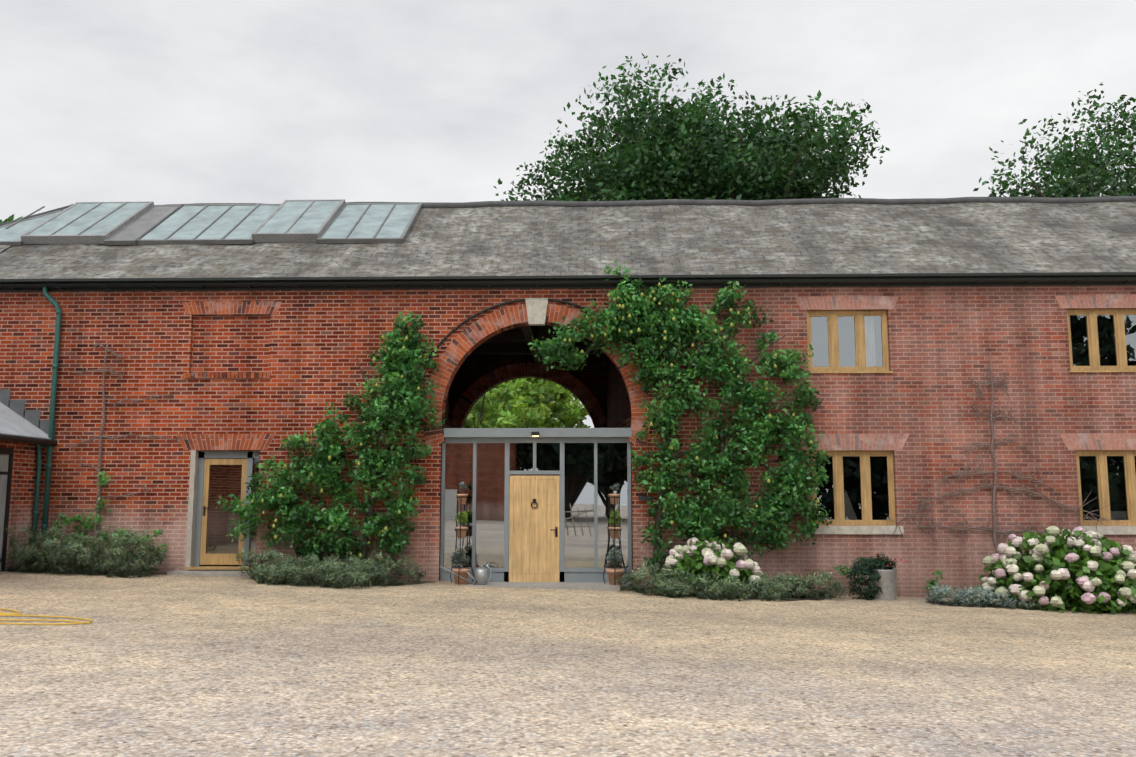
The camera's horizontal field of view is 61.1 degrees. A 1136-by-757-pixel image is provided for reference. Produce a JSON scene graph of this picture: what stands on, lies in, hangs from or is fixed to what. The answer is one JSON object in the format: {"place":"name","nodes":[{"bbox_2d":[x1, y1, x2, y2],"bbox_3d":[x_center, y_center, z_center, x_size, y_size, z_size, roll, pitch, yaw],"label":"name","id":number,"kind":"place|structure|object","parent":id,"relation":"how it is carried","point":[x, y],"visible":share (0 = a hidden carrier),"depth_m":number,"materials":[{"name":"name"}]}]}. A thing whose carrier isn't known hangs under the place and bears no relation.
{"place":"outdoors","nodes":[
{"label":"outdoors","id":0,"kind":"place"},
{"bbox_2d":[0,571,1135,756],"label":"gravel ground","id":1,"kind":"structure","parent":0,"point":[165,665],"depth_m":8.53,"materials":[{"name":"beige gravel"}]},
{"bbox_2d":[0,214,22,223],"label":"tree","id":2,"kind":"object","parent":1,"relation":"on","point":[11,218],"depth_m":42.40,"materials":[{"name":"green plant"}]},
{"bbox_2d":[0,434,41,571],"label":"wing wall","id":3,"kind":"structure","parent":1,"relation":"on","point":[18,465],"depth_m":17.05,"materials":[{"name":"red brick"}]},
{"bbox_2d":[0,402,49,439],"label":"side roof","id":4,"kind":"structure","parent":3,"relation":"on","point":[12,422],"depth_m":17.38,"materials":[{"name":"grey metal"}]},
{"bbox_2d":[0,608,92,624],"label":"garden hose","id":5,"kind":"object","parent":1,"relation":"on","point":[15,613],"visible":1,"depth_m":10.77,"materials":[{"name":"yellow rubber"}]},
{"bbox_2d":[167,450,259,576],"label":"glazed door","id":6,"kind":"structure","parent":1,"relation":"on","point":[211,549],"depth_m":17.81,"materials":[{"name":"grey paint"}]},
{"bbox_2d":[450,493,473,584],"bbox_3d":[-1.890,2.844,17.024,0.433,1.634,0.408,0,-7,2],"label":"plant stand","id":7,"kind":"object","parent":1,"relation":"on","point":[460,534],"visible":0.92,"depth_m":17.01,"materials":[{"name":"black metal"}]},
{"bbox_2d":[451,482,469,566],"bbox_3d":[-1.909,2.590,17.090,0.364,1.507,0.340,0,-7,2],"label":"pot plant","id":8,"kind":"object","parent":7,"relation":"on","point":[463,558],"visible":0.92,"depth_m":16.99,"materials":[{"name":"green plant"}]},
{"bbox_2d":[454,511,468,524],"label":"pot plant","id":9,"kind":"object","parent":7,"relation":"on","point":[464,519],"visible":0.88,"depth_m":17.08,"materials":[{"name":"green plant"}]},
{"bbox_2d":[463,378,557,427],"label":"tree","id":10,"kind":"object","parent":1,"relation":"on","point":[522,404],"depth_m":41.37,"materials":[{"name":"green plant"}]},
{"bbox_2d":[482,377,572,427],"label":"tree","id":11,"kind":"object","parent":1,"relation":"on","point":[561,395],"depth_m":50.56,"materials":[{"name":"green plant"}]},
{"bbox_2d":[251,283,819,584],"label":"branches","id":12,"kind":"object","parent":1,"relation":"on","point":[364,548],"visible":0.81,"depth_m":17.22,"materials":[{"name":"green plant"}]},
{"bbox_2d":[215,310,444,571],"bbox_3d":[-4.310,1.092,17.301,4.165,4.747,0.918,0,-7,2],"label":"climbing plant","id":13,"kind":"object","parent":12,"relation":"attached to","point":[400,398],"visible":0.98,"depth_m":17.26,"materials":[{"name":"green plant"}]},
{"bbox_2d":[275,288,810,560],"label":"climber stems","id":14,"kind":"object","parent":12,"relation":"attached to","point":[673,458],"visible":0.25,"depth_m":17.51,"materials":[{"name":"brown plant"}]},
{"bbox_2d":[440,428,631,586],"bbox_3d":[-0.527,2.616,19.550,3.500,2.930,4.220,0,-7,2],"label":"glazed screen","id":15,"kind":"object","parent":1,"relation":"on","point":[589,466],"visible":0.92,"depth_m":17.64,"materials":[{"name":"grey paint"}]},
{"bbox_2d":[509,476,559,581],"bbox_3d":[-0.614,2.746,17.571,0.920,1.935,0.057,0,-7,2],"label":"oak door","id":16,"kind":"structure","parent":15,"relation":"in","point":[534,548],"depth_m":17.55,"materials":[{"name":"brown wood"}]},
{"bbox_2d":[439,325,632,586],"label":"passage walls","id":17,"kind":"structure","parent":1,"relation":"on","point":[600,379],"depth_m":23.91,"materials":[{"name":"brick"}]},
{"bbox_2d":[177,294,1135,449],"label":"brick arches","id":18,"kind":"structure","parent":17,"relation":"attached to","point":[463,342],"depth_m":17.81,"materials":[{"name":"red brick"}]},
{"bbox_2d":[466,582,619,590],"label":"threshold slab","id":19,"kind":"structure","parent":1,"relation":"on","point":[599,586],"depth_m":16.71,"materials":[{"name":"stone"}]},
{"bbox_2d":[440,563,490,584],"bbox_3d":[-1.799,3.421,16.865,0.902,0.390,0.322,0,-7,2],"label":"watering can","id":20,"kind":"object","parent":19,"relation":"on","point":[480,578],"visible":0.96,"depth_m":16.83,"materials":[{"name":"grey metal"}]},
{"bbox_2d":[603,493,625,585],"bbox_3d":[0.829,2.834,16.952,0.433,1.634,0.408,0,-7,2],"label":"plant stand","id":21,"kind":"object","parent":19,"relation":"on","point":[614,573],"visible":0.96,"depth_m":16.94,"materials":[{"name":"black metal"}]},
{"bbox_2d":[606,483,622,566],"bbox_3d":[0.818,2.598,17.027,0.303,1.485,0.363,0,-7,2],"label":"potted plant","id":22,"kind":"object","parent":21,"relation":"in","point":[618,556],"visible":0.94,"depth_m":16.93,"materials":[{"name":"green plant"}]},
{"bbox_2d":[608,509,621,526],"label":"potted plant","id":23,"kind":"object","parent":21,"relation":"on","point":[611,521],"visible":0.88,"depth_m":17.01,"materials":[{"name":"green plant"}]},
{"bbox_2d":[503,380,590,427],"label":"tree","id":24,"kind":"object","parent":1,"relation":"on","point":[574,415],"depth_m":56.53,"materials":[{"name":"green plant"}]},
{"bbox_2d":[0,285,1135,601],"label":"front wall","id":25,"kind":"structure","parent":1,"relation":"on","point":[306,347],"depth_m":17.70,"materials":[{"name":"brick"}]},
{"bbox_2d":[0,389,56,450],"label":"roof flashing","id":26,"kind":"object","parent":25,"relation":"attached to","point":[30,416],"visible":0.69,"depth_m":17.92,"materials":[{"name":"grey metal"}]},
{"bbox_2d":[30,287,61,564],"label":"downpipes","id":27,"kind":"object","parent":25,"relation":"attached to","point":[55,365],"visible":0.94,"depth_m":17.74,"materials":[{"name":"metal"}]},
{"bbox_2d":[49,470,942,590],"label":"plant shoots","id":28,"kind":"object","parent":25,"relation":"attached to","point":[78,518],"depth_m":17.41,"materials":[{"name":"green plant"}]},
{"bbox_2d":[411,299,658,443],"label":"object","id":29,"kind":"object","parent":25,"relation":"attached to","point":[478,313],"visible":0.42,"depth_m":17.89,"materials":[{"name":"red brick"}]},
{"bbox_2d":[0,202,1135,282],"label":"roof","id":30,"kind":"structure","parent":25,"relation":"on","point":[972,239],"depth_m":19.13,"materials":[{"name":"stone"}]},
{"bbox_2d":[0,199,421,245],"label":"roof glazing","id":31,"kind":"structure","parent":30,"relation":"on","point":[151,223],"depth_m":20.54,"materials":[{"name":"clear glass"}]},
{"bbox_2d":[0,196,1135,225],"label":"roof ridge cap","id":32,"kind":"object","parent":30,"relation":"on","point":[784,201],"visible":0.46,"depth_m":21.59,"materials":[{"name":"grey stone"}]},
{"bbox_2d":[0,276,1135,291],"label":"gutter","id":33,"kind":"object","parent":25,"relation":"attached to","point":[589,283],"visible":0.94,"depth_m":17.88,"materials":[{"name":"grey metal"}]},
{"bbox_2d":[531,432,652,536],"bbox_3d":[0.428,1.929,17.524,2.220,1.905,0.189,0,-7,2],"label":"door furniture","id":34,"kind":"object","parent":25,"relation":"attached to","point":[645,498],"depth_m":17.51,"materials":[{"name":"metal"}]},
{"bbox_2d":[528,261,832,566],"bbox_3d":[1.991,0.580,17.182,5.397,5.536,0.956,0,-7,2],"label":"climbing plant","id":35,"kind":"object","parent":25,"relation":"attached to","point":[771,506],"visible":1,"depth_m":17.22,"materials":[{"name":"green plant"}]},
{"bbox_2d":[525,298,1135,534],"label":"stone trim","id":36,"kind":"structure","parent":25,"relation":"attached to","point":[536,308],"depth_m":17.23,"materials":[{"name":"beige stone"}]},
{"bbox_2d":[807,309,1135,525],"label":"windows","id":37,"kind":"structure","parent":25,"relation":"attached to","point":[857,489],"depth_m":17.75,"materials":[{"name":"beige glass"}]},
{"bbox_2d":[888,363,1123,552],"bbox_3d":[7.807,1.549,17.283,4.162,3.689,0.077,0,-7,2],"label":"espalier tree branch","id":38,"kind":"object","parent":25,"relation":"attached to","point":[994,486],"visible":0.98,"depth_m":17.24,"materials":[{"name":"grey plant"}]},
{"bbox_2d":[21,568,1135,612],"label":"soil beds","id":39,"kind":"object","parent":1,"relation":"on","point":[407,582],"depth_m":16.73,"materials":[{"name":"brown soil"}]},
{"bbox_2d":[66,341,191,567],"bbox_3d":[-8.159,1.414,17.728,2.454,4.259,0.076,0,-7,2],"label":"espalier tree branch","id":40,"kind":"object","parent":39,"relation":"on","point":[100,437],"visible":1,"depth_m":17.78,"materials":[{"name":"grey plant"}]},
{"bbox_2d":[3,524,846,601],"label":"lavender bushes","id":41,"kind":"object","parent":39,"relation":"on","point":[335,575],"visible":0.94,"depth_m":16.36,"materials":[{"name":"green plant"}]},
{"bbox_2d":[657,536,762,596],"bbox_3d":[2.402,3.231,16.529,1.814,1.052,1.412,0,-7,2],"label":"hydrangea bush","id":42,"kind":"object","parent":39,"relation":"on","point":[711,558],"depth_m":16.23,"materials":[{"name":"white plant"}]},
{"bbox_2d":[976,526,1135,614],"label":"hydrangea bush","id":43,"kind":"object","parent":39,"relation":"on","point":[1068,590],"depth_m":15.58,"materials":[{"name":"white plant"}]},
{"bbox_2d":[493,52,890,200],"bbox_3d":[5.806,-3.449,44.179,17.869,21.942,19.110,0,-7,2],"label":"oak tree","id":44,"kind":"object","parent":1,"relation":"on","point":[696,153],"depth_m":39.77,"materials":[{"name":"green plant"}]},
{"bbox_2d":[848,553,896,599],"bbox_3d":[5.205,3.448,16.455,0.886,0.895,0.690,0,-7,2],"label":"shrub","id":45,"kind":"object","parent":1,"relation":"on","point":[866,567],"visible":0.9,"depth_m":16.42,"materials":[{"name":"green plant"}]},
{"bbox_2d":[867,553,906,565],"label":"flowers","id":46,"kind":"object","parent":45,"relation":"on","point":[888,559],"visible":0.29,"depth_m":16.57,"materials":[{"name":"plant"}]},
{"bbox_2d":[869,569,896,600],"bbox_3d":[5.419,3.541,16.542,0.490,0.520,0.483,0,-7,2],"label":"galvanised tub","id":47,"kind":"object","parent":1,"relation":"on","point":[887,582],"visible":0.69,"depth_m":16.34,"materials":[{"name":"grey metal"}]},
{"bbox_2d":[925,584,1135,609],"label":"pale lavender bushes","id":48,"kind":"object","parent":1,"relation":"on","point":[978,597],"visible":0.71,"depth_m":15.69,"materials":[{"name":"green plant"}]},
{"bbox_2d":[973,82,1135,197],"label":"tree","id":49,"kind":"object","parent":1,"relation":"on","point":[1074,181],"depth_m":43.82,"materials":[{"name":"green plant"}]},
{"bbox_2d":[0,0,1135,427],"label":"sky","id":50,"kind":"structure","parent":0,"point":[162,102],"materials":[{"name":"white"}]}
]}

